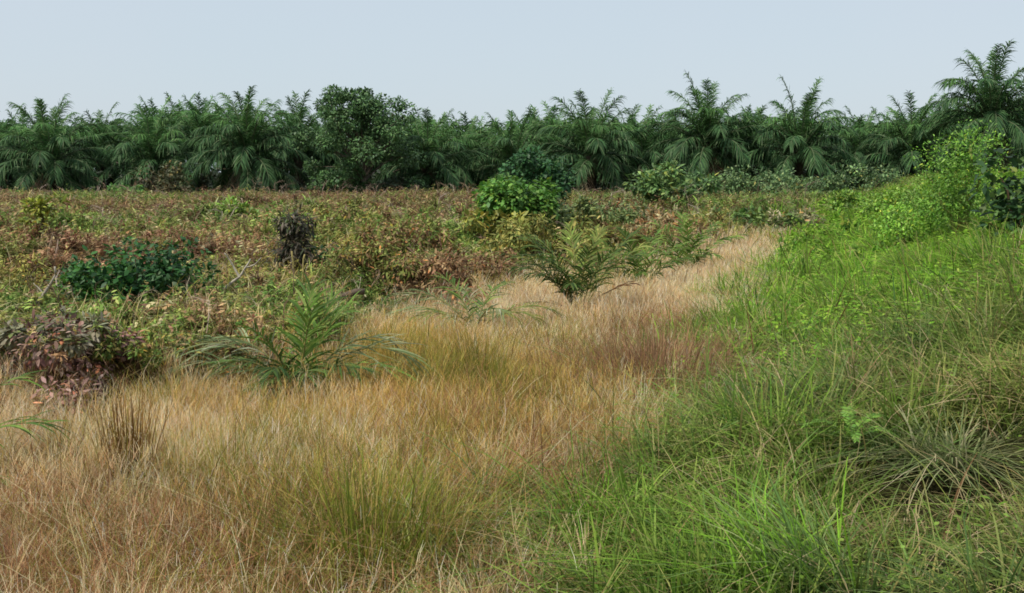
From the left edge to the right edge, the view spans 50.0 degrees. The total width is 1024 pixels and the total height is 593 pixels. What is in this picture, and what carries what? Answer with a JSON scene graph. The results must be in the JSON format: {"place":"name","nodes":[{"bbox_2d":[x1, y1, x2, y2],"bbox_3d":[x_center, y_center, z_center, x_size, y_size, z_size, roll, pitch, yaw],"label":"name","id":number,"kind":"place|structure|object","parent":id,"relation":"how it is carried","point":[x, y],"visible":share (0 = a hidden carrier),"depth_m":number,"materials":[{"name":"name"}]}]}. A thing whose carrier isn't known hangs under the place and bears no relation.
{"place":"outdoors","nodes":[
{"label":"outdoors","id":0,"kind":"place"},
{"bbox_2d":[0,173,1023,592],"bbox_3d":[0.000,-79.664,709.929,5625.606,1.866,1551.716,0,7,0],"label":"ground","id":1,"kind":"structure","parent":0,"point":[934,489],"depth_m":7.58,"materials":[{"name":"soil"}]},
{"bbox_2d":[0,130,38,191],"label":"oil palm","id":2,"kind":"object","parent":1,"relation":"on","point":[3,187],"visible":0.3,"depth_m":105.45,"materials":[{"name":"green plant"}]},
{"bbox_2d":[0,103,44,190],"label":"oil palm","id":3,"kind":"object","parent":1,"relation":"on","point":[15,129],"visible":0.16,"depth_m":115.11,"materials":[{"name":"green plant"}]},
{"bbox_2d":[0,252,61,293],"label":"thicket","id":4,"kind":"object","parent":1,"relation":"on","point":[14,280],"visible":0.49,"depth_m":18.07,"materials":[{"name":"green plant"}]},
{"bbox_2d":[0,370,68,490],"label":"young oil palm","id":5,"kind":"object","parent":1,"relation":"on","point":[22,376],"visible":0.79,"depth_m":8.19,"materials":[{"name":"green plant"}]},
{"bbox_2d":[17,191,70,238],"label":"leafy weed","id":6,"kind":"object","parent":1,"relation":"on","point":[40,212],"visible":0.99,"depth_m":25.57,"materials":[{"name":"green plant"}]},
{"bbox_2d":[0,305,116,367],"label":"grey shrub","id":7,"kind":"object","parent":1,"relation":"on","point":[7,334],"visible":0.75,"depth_m":10.38,"materials":[{"name":"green plant"}]},
{"bbox_2d":[0,93,120,192],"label":"oil palm","id":8,"kind":"object","parent":1,"relation":"on","point":[49,157],"visible":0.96,"depth_m":100.91,"materials":[{"name":"green plant"}]},
{"bbox_2d":[0,308,145,426],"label":"dead shrub","id":9,"kind":"object","parent":1,"relation":"on","point":[38,360],"visible":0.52,"depth_m":10.19,"materials":[{"name":"brown plant"}]},
{"bbox_2d":[0,469,166,573],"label":"grass tuft","id":10,"kind":"object","parent":1,"relation":"on","point":[50,512],"visible":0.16,"depth_m":7.26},
{"bbox_2d":[43,102,139,191],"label":"oil palm","id":11,"kind":"object","parent":1,"relation":"on","point":[110,125],"visible":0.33,"depth_m":116.87,"materials":[{"name":"green plant"}]},
{"bbox_2d":[55,260,138,310],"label":"leafy bush","id":12,"kind":"object","parent":1,"relation":"on","point":[83,289],"visible":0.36,"depth_m":15.77,"materials":[{"name":"green plant"}]},
{"bbox_2d":[99,183,143,193],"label":"leafy bush","id":13,"kind":"object","parent":1,"relation":"on","point":[141,187],"visible":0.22,"depth_m":91.75,"materials":[{"name":"green plant"}]},
{"bbox_2d":[81,385,178,509],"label":"grass tuft","id":14,"kind":"object","parent":1,"relation":"on","point":[134,434],"visible":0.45,"depth_m":8.01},
{"bbox_2d":[45,236,224,309],"bbox_3d":[-5.552,-0.286,16.256,2.453,1.298,2.314,0,7,0],"label":"leafy bush","id":15,"kind":"object","parent":1,"relation":"on","point":[164,272],"visible":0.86,"depth_m":15.69,"materials":[{"name":"green plant"}]},
{"bbox_2d":[91,319,195,374],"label":"thicket","id":16,"kind":"object","parent":1,"relation":"on","point":[105,355],"visible":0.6,"depth_m":10.64,"materials":[{"name":"green plant"}]},
{"bbox_2d":[84,103,214,194],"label":"oil palm","id":17,"kind":"object","parent":1,"relation":"on","point":[149,150],"visible":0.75,"depth_m":104.69,"materials":[{"name":"green plant"}]},
{"bbox_2d":[129,160,194,193],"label":"brown bush","id":18,"kind":"object","parent":1,"relation":"on","point":[173,175],"visible":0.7,"depth_m":96.07,"materials":[{"name":"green plant"}]},
{"bbox_2d":[39,528,334,592],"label":"grass tuft","id":19,"kind":"object","parent":1,"relation":"on","point":[178,574],"visible":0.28,"depth_m":6.36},
{"bbox_2d":[109,465,285,563],"bbox_3d":[-1.971,1.423,7.320,1.473,0.550,1.125,3,7,24],"label":"grass tuft","id":20,"kind":"object","parent":1,"relation":"on","point":[208,500],"visible":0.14,"depth_m":7.33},
{"bbox_2d":[137,93,259,192],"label":"oil palm","id":21,"kind":"object","parent":1,"relation":"on","point":[194,113],"visible":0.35,"depth_m":113.44,"materials":[{"name":"green plant"}]},
{"bbox_2d":[183,188,232,196],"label":"weed clump","id":22,"kind":"object","parent":1,"relation":"on","point":[189,191],"visible":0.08,"depth_m":76.98,"materials":[{"name":"green plant"}]},
{"bbox_2d":[154,329,270,377],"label":"thicket","id":23,"kind":"object","parent":1,"relation":"on","point":[229,349],"visible":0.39,"depth_m":11.26,"materials":[{"name":"green plant"}]},
{"bbox_2d":[215,194,277,219],"bbox_3d":[-9.633,-2.939,38.585,2.993,1.349,2.089,3,7,27],"label":"bright patch","id":24,"kind":"object","parent":1,"relation":"on","point":[241,206],"visible":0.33,"depth_m":37.80,"materials":[{"name":"green plant"}]},
{"bbox_2d":[178,85,318,192],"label":"oil palm","id":25,"kind":"object","parent":1,"relation":"on","point":[244,142],"visible":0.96,"depth_m":99.60,"materials":[{"name":"green plant"}]},
{"bbox_2d":[187,441,372,551],"bbox_3d":[-1.644,1.366,7.542,1.308,0.583,1.432,0,7,0],"label":"grass tuft","id":26,"kind":"object","parent":1,"relation":"on","point":[274,481],"visible":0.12,"depth_m":7.55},
{"bbox_2d":[257,187,306,195],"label":"weed clump","id":27,"kind":"object","parent":1,"relation":"on","point":[278,191],"visible":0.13,"depth_m":83.97,"materials":[{"name":"green plant"}]},
{"bbox_2d":[148,272,431,406],"bbox_3d":[-2.300,0.541,11.112,3.064,1.489,1.789,0,7,0],"label":"young oil palm","id":28,"kind":"object","parent":1,"relation":"on","point":[300,347],"visible":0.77,"depth_m":11.12,"materials":[{"name":"green plant"}]},
{"bbox_2d":[261,204,322,273],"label":"withered bush","id":29,"kind":"object","parent":1,"relation":"on","point":[292,235],"visible":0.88,"depth_m":20.36,"materials":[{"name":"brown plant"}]},
{"bbox_2d":[255,89,348,191],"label":"oil palm","id":30,"kind":"object","parent":1,"relation":"on","point":[301,114],"visible":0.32,"depth_m":115.77,"materials":[{"name":"green plant"}]},
{"bbox_2d":[302,254,304,284],"bbox_3d":[-3.347,-0.347,17.582,0.094,0.662,0.058,0,7,0],"label":"dead stump","id":31,"kind":"object","parent":1,"relation":"on","point":[303,268],"visible":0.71,"depth_m":17.56,"materials":[{"name":"brown wood"}]},
{"bbox_2d":[190,429,443,529],"bbox_3d":[-1.241,1.324,7.832,1.757,0.583,2.049,0,7,0],"label":"grass tuft","id":32,"kind":"object","parent":1,"relation":"on","point":[342,469],"visible":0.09,"depth_m":7.94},
{"bbox_2d":[310,243,345,267],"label":"creeper bush","id":33,"kind":"object","parent":1,"relation":"on","point":[326,252],"visible":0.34,"depth_m":20.56,"materials":[{"name":"green plant"}]},
{"bbox_2d":[322,289,364,302],"bbox_3d":[-2.389,0.010,14.770,0.820,0.234,0.139,-1,7,-6],"label":"fallen log","id":34,"kind":"object","parent":1,"relation":"on","point":[353,292],"visible":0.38,"depth_m":14.74,"materials":[{"name":"grey wood"}]},
{"bbox_2d":[298,197,391,225],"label":"thicket","id":35,"kind":"object","parent":1,"relation":"on","point":[347,212],"visible":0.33,"depth_m":31.33,"materials":[{"name":"green plant"}]},
{"bbox_2d":[119,432,592,592],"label":"grass tuft","id":36,"kind":"object","parent":1,"relation":"on","point":[345,509],"visible":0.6,"depth_m":6.49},
{"bbox_2d":[291,84,430,194],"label":"broadleaf tree","id":37,"kind":"object","parent":1,"relation":"on","point":[354,116],"visible":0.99,"depth_m":94.09,"materials":[{"name":"green plant"}]},
{"bbox_2d":[312,234,435,294],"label":"thicket","id":38,"kind":"object","parent":1,"relation":"on","point":[377,256],"visible":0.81,"depth_m":18.41,"materials":[{"name":"green plant"}]},
{"bbox_2d":[252,554,515,592],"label":"grass tuft","id":39,"kind":"object","parent":1,"relation":"on","point":[427,583],"visible":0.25,"depth_m":6.01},
{"bbox_2d":[368,176,430,193],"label":"leafy bush","id":40,"kind":"object","parent":1,"relation":"on","point":[390,181],"visible":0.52,"depth_m":95.26,"materials":[{"name":"green plant"}]},
{"bbox_2d":[352,217,459,258],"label":"thicket","id":41,"kind":"object","parent":1,"relation":"on","point":[390,232],"visible":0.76,"depth_m":24.62,"materials":[{"name":"green plant"}]},
{"bbox_2d":[367,110,446,191],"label":"oil palm","id":42,"kind":"object","parent":1,"relation":"on","point":[387,175],"visible":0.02,"depth_m":116.53,"materials":[{"name":"green plant"}]},
{"bbox_2d":[0,215,823,592],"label":"dry grass","id":43,"kind":"structure","parent":1,"relation":"on","point":[374,411],"depth_m":8.64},
{"bbox_2d":[294,469,547,591],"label":"grass tuft","id":44,"kind":"object","parent":1,"relation":"on","point":[429,503],"visible":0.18,"depth_m":6.69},
{"bbox_2d":[370,107,490,192],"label":"oil palm","id":45,"kind":"object","parent":1,"relation":"on","point":[432,144],"visible":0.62,"depth_m":101.85,"materials":[{"name":"green plant"}]},
{"bbox_2d":[379,247,491,310],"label":"thicket","id":46,"kind":"object","parent":1,"relation":"on","point":[438,267],"visible":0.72,"depth_m":18.37,"materials":[{"name":"brown plant"}]},
{"bbox_2d":[420,111,504,188],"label":"oil palm","id":47,"kind":"object","parent":1,"relation":"on","point":[460,129],"visible":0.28,"depth_m":113.85,"materials":[{"name":"green plant"}]},
{"bbox_2d":[377,270,569,330],"bbox_3d":[-0.551,0.217,15.549,2.890,1.118,2.091,0,7,0],"label":"young oil palm","id":48,"kind":"object","parent":1,"relation":"on","point":[472,309],"visible":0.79,"depth_m":15.55,"materials":[{"name":"green plant"}]},
{"bbox_2d":[432,241,518,286],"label":"thicket","id":49,"kind":"object","parent":1,"relation":"on","point":[500,265],"visible":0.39,"depth_m":21.18,"materials":[{"name":"brown plant"}]},
{"bbox_2d":[419,365,537,416],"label":"grass tuft","id":50,"kind":"object","parent":1,"relation":"on","point":[477,385],"visible":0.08,"depth_m":10.98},
{"bbox_2d":[364,494,592,592],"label":"grass tuft","id":51,"kind":"object","parent":1,"relation":"on","point":[539,513],"visible":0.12,"depth_m":6.65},
{"bbox_2d":[433,443,560,515],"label":"grass tuft","id":52,"kind":"object","parent":1,"relation":"on","point":[509,474],"visible":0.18,"depth_m":7.85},
{"bbox_2d":[377,520,626,592],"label":"grass tuft","id":53,"kind":"object","parent":1,"relation":"on","point":[475,575],"visible":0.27,"depth_m":6.26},
{"bbox_2d":[458,207,549,241],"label":"yellow shrub","id":54,"kind":"object","parent":1,"relation":"on","point":[478,226],"visible":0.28,"depth_m":26.63,"materials":[{"name":"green plant"}]},
{"bbox_2d":[451,109,570,191],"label":"oil palm","id":55,"kind":"object","parent":1,"relation":"on","point":[510,144],"visible":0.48,"depth_m":106.08,"materials":[{"name":"green plant"}]},
{"bbox_2d":[0,170,1023,404],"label":"scrub cover","id":56,"kind":"object","parent":1,"relation":"on","point":[159,218],"visible":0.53,"depth_m":26.12,"materials":[{"name":"green plant"}]},
{"bbox_2d":[26,266,56,308],"bbox_3d":[-6.095,-0.105,14.232,0.386,0.568,0.105,-1,7,-12],"label":"dead stick","id":57,"kind":"object","parent":56,"relation":"on","point":[51,282],"visible":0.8,"depth_m":14.22,"materials":[{"name":"grey wood"}]},
{"bbox_2d":[223,253,260,289],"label":"dead branch","id":58,"kind":"object","parent":56,"relation":"on","point":[238,275],"visible":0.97,"depth_m":17.25,"materials":[{"name":"grey wood"}]},
{"bbox_2d":[0,91,1023,191],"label":"distant palms","id":59,"kind":"object","parent":1,"relation":"on","point":[154,110],"visible":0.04,"depth_m":125.66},
{"bbox_2d":[3,157,1023,194],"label":"undergrowth","id":60,"kind":"object","parent":1,"relation":"on","point":[259,183],"visible":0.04,"depth_m":110.92,"materials":[{"name":"green plant"}]},
{"bbox_2d":[470,174,562,226],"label":"leafy bush","id":61,"kind":"object","parent":1,"relation":"on","point":[505,196],"visible":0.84,"depth_m":27.14,"materials":[{"name":"green plant"}]},
{"bbox_2d":[494,145,576,207],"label":"leafy bush","id":62,"kind":"object","parent":1,"relation":"on","point":[526,159],"visible":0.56,"depth_m":40.70,"materials":[{"name":"green plant"}]},
{"bbox_2d":[475,351,599,401],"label":"grass tuft","id":63,"kind":"object","parent":1,"relation":"on","point":[528,375],"visible":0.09,"depth_m":11.43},
{"bbox_2d":[478,209,610,263],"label":"thicket","id":64,"kind":"object","parent":1,"relation":"on","point":[536,227],"visible":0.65,"depth_m":23.58,"materials":[{"name":"green plant"}]},
{"bbox_2d":[502,100,598,182],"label":"oil palm","id":65,"kind":"object","parent":1,"relation":"on","point":[554,121],"visible":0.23,"depth_m":115.96,"materials":[{"name":"green plant"}]},
{"bbox_2d":[495,218,661,310],"bbox_3d":[1.076,-0.327,17.575,2.724,1.784,1.968,0,7,0],"label":"young oil palm","id":66,"kind":"object","parent":1,"relation":"on","point":[575,284],"visible":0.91,"depth_m":17.53,"materials":[{"name":"green plant"}]},
{"bbox_2d":[468,464,703,567],"bbox_3d":[0.512,1.405,6.765,1.627,0.574,1.607,0,7,0],"label":"grass tuft","id":67,"kind":"object","parent":1,"relation":"on","point":[593,508],"visible":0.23,"depth_m":6.83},
{"bbox_2d":[521,87,662,193],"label":"oil palm","id":68,"kind":"object","parent":1,"relation":"on","point":[593,143],"visible":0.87,"depth_m":101.88,"materials":[{"name":"green plant"}]},
{"bbox_2d":[545,195,649,230],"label":"olive shrub","id":69,"kind":"object","parent":1,"relation":"on","point":[588,209],"visible":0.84,"depth_m":27.98,"materials":[{"name":"green plant"}]},
{"bbox_2d":[590,194,683,233],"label":"thicket","id":70,"kind":"object","parent":1,"relation":"on","point":[655,214],"visible":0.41,"depth_m":31.86,"materials":[{"name":"green plant"}]},
{"bbox_2d":[576,225,704,288],"bbox_3d":[2.420,-0.607,21.093,2.531,1.528,1.913,-2,7,-17],"label":"young oil palm","id":71,"kind":"object","parent":1,"relation":"on","point":[640,271],"visible":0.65,"depth_m":20.93,"materials":[{"name":"green plant"}]},
{"bbox_2d":[597,104,695,188],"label":"oil palm","id":72,"kind":"object","parent":1,"relation":"on","point":[643,144],"visible":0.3,"depth_m":114.96,"materials":[{"name":"green plant"}]},
{"bbox_2d":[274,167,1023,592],"bbox_3d":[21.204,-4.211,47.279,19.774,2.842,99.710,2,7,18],"label":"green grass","id":73,"kind":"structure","parent":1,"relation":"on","point":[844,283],"depth_m":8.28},
{"bbox_2d":[482,505,831,592],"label":"grass tuft","id":74,"kind":"object","parent":1,"relation":"on","point":[643,587],"visible":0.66,"depth_m":5.47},
{"bbox_2d":[509,307,826,408],"bbox_3d":[1.789,0.677,11.669,3.824,1.024,3.915,0,7,0],"label":"grass tuft","id":75,"kind":"object","parent":1,"relation":"on","point":[661,345],"visible":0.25,"depth_m":11.47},
{"bbox_2d":[623,159,722,203],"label":"green thicket","id":76,"kind":"object","parent":1,"relation":"on","point":[658,184],"visible":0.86,"depth_m":48.25,"materials":[{"name":"green plant"}]},
{"bbox_2d":[631,211,751,272],"bbox_3d":[3.982,-1.077,24.620,2.874,1.634,2.045,0,7,0],"label":"young oil palm","id":77,"kind":"object","parent":1,"relation":"on","point":[686,226],"visible":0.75,"depth_m":24.48,"materials":[{"name":"green plant"}]},
{"bbox_2d":[633,71,781,194],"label":"oil palm","id":78,"kind":"object","parent":1,"relation":"on","point":[708,133],"visible":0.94,"depth_m":101.56,"materials":[{"name":"green plant"}]},
{"bbox_2d":[666,171,750,196],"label":"hedge bush","id":79,"kind":"object","parent":1,"relation":"on","point":[692,182],"visible":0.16,"depth_m":77.05,"materials":[{"name":"green plant"}]},
{"bbox_2d":[566,444,850,563],"bbox_3d":[1.220,1.298,6.813,2.751,0.484,1.591,-3,7,-28],"label":"grass tuft","id":80,"kind":"object","parent":1,"relation":"on","point":[707,499],"visible":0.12,"depth_m":7.01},
{"bbox_2d":[540,495,893,592],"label":"grass tuft","id":81,"kind":"object","parent":1,"relation":"on","point":[726,571],"visible":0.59,"depth_m":5.47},
{"bbox_2d":[539,456,900,592],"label":"grass tuft","id":82,"kind":"object","parent":1,"relation":"on","point":[804,551],"visible":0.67,"depth_m":5.39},
{"bbox_2d":[676,349,775,387],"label":"grass tuft","id":83,"kind":"object","parent":1,"relation":"on","point":[729,363],"visible":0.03,"depth_m":11.93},
{"bbox_2d":[712,164,776,196],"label":"hedge bush","id":84,"kind":"object","parent":1,"relation":"on","point":[753,185],"visible":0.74,"depth_m":77.29,"materials":[{"name":"green plant"}]},
{"bbox_2d":[706,200,804,232],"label":"leafy bush","id":85,"kind":"object","parent":1,"relation":"on","point":[741,212],"visible":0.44,"depth_m":37.10,"materials":[{"name":"green plant"}]},
{"bbox_2d":[701,105,809,192],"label":"oil palm","id":86,"kind":"object","parent":1,"relation":"on","point":[758,112],"visible":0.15,"depth_m":115.89,"materials":[{"name":"green plant"}]},
{"bbox_2d":[730,75,859,192],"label":"oil palm","id":87,"kind":"object","parent":1,"relation":"on","point":[798,144],"visible":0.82,"depth_m":100.65,"materials":[{"name":"green plant"}]},
{"bbox_2d":[760,164,830,197],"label":"hedge bush","id":88,"kind":"object","parent":1,"relation":"on","point":[792,182],"visible":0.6,"depth_m":76.47,"materials":[{"name":"green plant"}]},
{"bbox_2d":[766,206,825,225],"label":"pale shrub","id":89,"kind":"object","parent":1,"relation":"on","point":[807,215],"visible":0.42,"depth_m":37.83,"materials":[{"name":"green plant"}]},
{"bbox_2d":[765,321,877,359],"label":"grass tuft","id":90,"kind":"object","parent":1,"relation":"on","point":[816,339],"visible":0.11,"depth_m":12.35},
{"bbox_2d":[786,174,857,196],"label":"hedge bush","id":91,"kind":"object","parent":1,"relation":"on","point":[828,186],"visible":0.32,"depth_m":78.58,"materials":[{"name":"green plant"}]},
{"bbox_2d":[671,396,1023,486],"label":"grass tuft","id":92,"kind":"object","parent":1,"relation":"on","point":[885,449],"visible":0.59,"depth_m":7.68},
{"bbox_2d":[801,406,898,465],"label":"fern","id":93,"kind":"object","parent":1,"relation":"on","point":[855,433],"visible":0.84,"depth_m":7.89,"materials":[{"name":"green plant"}]},
{"bbox_2d":[804,110,905,188],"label":"oil palm","id":94,"kind":"object","parent":1,"relation":"on","point":[852,139],"visible":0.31,"depth_m":113.81,"materials":[{"name":"green plant"}]},
{"bbox_2d":[822,163,903,194],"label":"hedge bush","id":95,"kind":"object","parent":1,"relation":"on","point":[875,179],"visible":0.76,"depth_m":76.90,"materials":[{"name":"green plant"}]},
{"bbox_2d":[825,187,901,213],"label":"weed clump","id":96,"kind":"object","parent":1,"relation":"on","point":[849,200],"visible":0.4,"depth_m":46.12,"materials":[{"name":"green plant"}]},
{"bbox_2d":[753,391,1023,508],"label":"grass tuft","id":97,"kind":"object","parent":1,"relation":"on","point":[955,463],"visible":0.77,"depth_m":7.38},
{"bbox_2d":[858,186,926,218],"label":"weed clump","id":98,"kind":"object","parent":1,"relation":"on","point":[881,206],"visible":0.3,"depth_m":35.52,"materials":[{"name":"green plant"}]},
{"bbox_2d":[865,199,949,251],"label":"leafy shrub","id":99,"kind":"object","parent":1,"relation":"on","point":[885,230],"visible":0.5,"depth_m":21.59,"materials":[{"name":"green plant"}]},
{"bbox_2d":[851,90,967,187],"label":"oil palm","id":100,"kind":"object","parent":1,"relation":"on","point":[901,145],"visible":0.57,"depth_m":100.11,"materials":[{"name":"green plant"}]},
{"bbox_2d":[882,189,981,221],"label":"weed clump","id":101,"kind":"object","parent":1,"relation":"on","point":[908,199],"visible":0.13,"depth_m":29.29,"materials":[{"name":"green plant"}]},
{"bbox_2d":[862,298,1023,352],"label":"grass tuft","id":102,"kind":"object","parent":1,"relation":"on","point":[922,334],"visible":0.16,"depth_m":10.89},
{"bbox_2d":[895,102,1009,176],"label":"oil palm","id":103,"kind":"object","parent":1,"relation":"on","point":[957,130],"visible":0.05,"depth_m":112.32,"materials":[{"name":"green plant"}]},
{"bbox_2d":[890,119,1016,244],"bbox_3d":[8.388,-1.970,20.398,2.443,2.654,2.307,0,7,0],"label":"feathery shrub","id":104,"kind":"object","parent":1,"relation":"on","point":[966,204],"visible":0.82,"depth_m":20.30,"materials":[{"name":"green plant"}]},
{"bbox_2d":[914,40,1023,173],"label":"oil palm","id":105,"kind":"object","parent":1,"relation":"on","point":[995,103],"visible":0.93,"depth_m":90.82,"materials":[{"name":"green plant"}]},
{"bbox_2d":[950,174,1021,216],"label":"weed clump","id":106,"kind":"object","parent":1,"relation":"on","point":[997,187],"visible":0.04,"depth_m":23.60,"materials":[{"name":"green plant"}]},
{"bbox_2d":[958,148,1023,240],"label":"broadleaf bush","id":107,"kind":"object","parent":1,"relation":"on","point":[1012,204],"visible":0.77,"depth_m":17.35,"materials":[{"name":"green plant"}]},
{"bbox_2d":[982,82,1023,156],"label":"oil palm","id":108,"kind":"object","parent":1,"relation":"on","point":[1018,146],"visible":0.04,"depth_m":110.86,"materials":[{"name":"green plant"}]},
{"bbox_2d":[995,116,1023,171],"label":"oil palm","id":109,"kind":"object","parent":1,"relation":"on","point":[1017,151],"visible":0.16,"depth_m":99.32,"materials":[{"name":"green plant"}]},
{"bbox_2d":[0,0,1023,172],"label":"sky","id":110,"kind":"structure","parent":0,"point":[475,57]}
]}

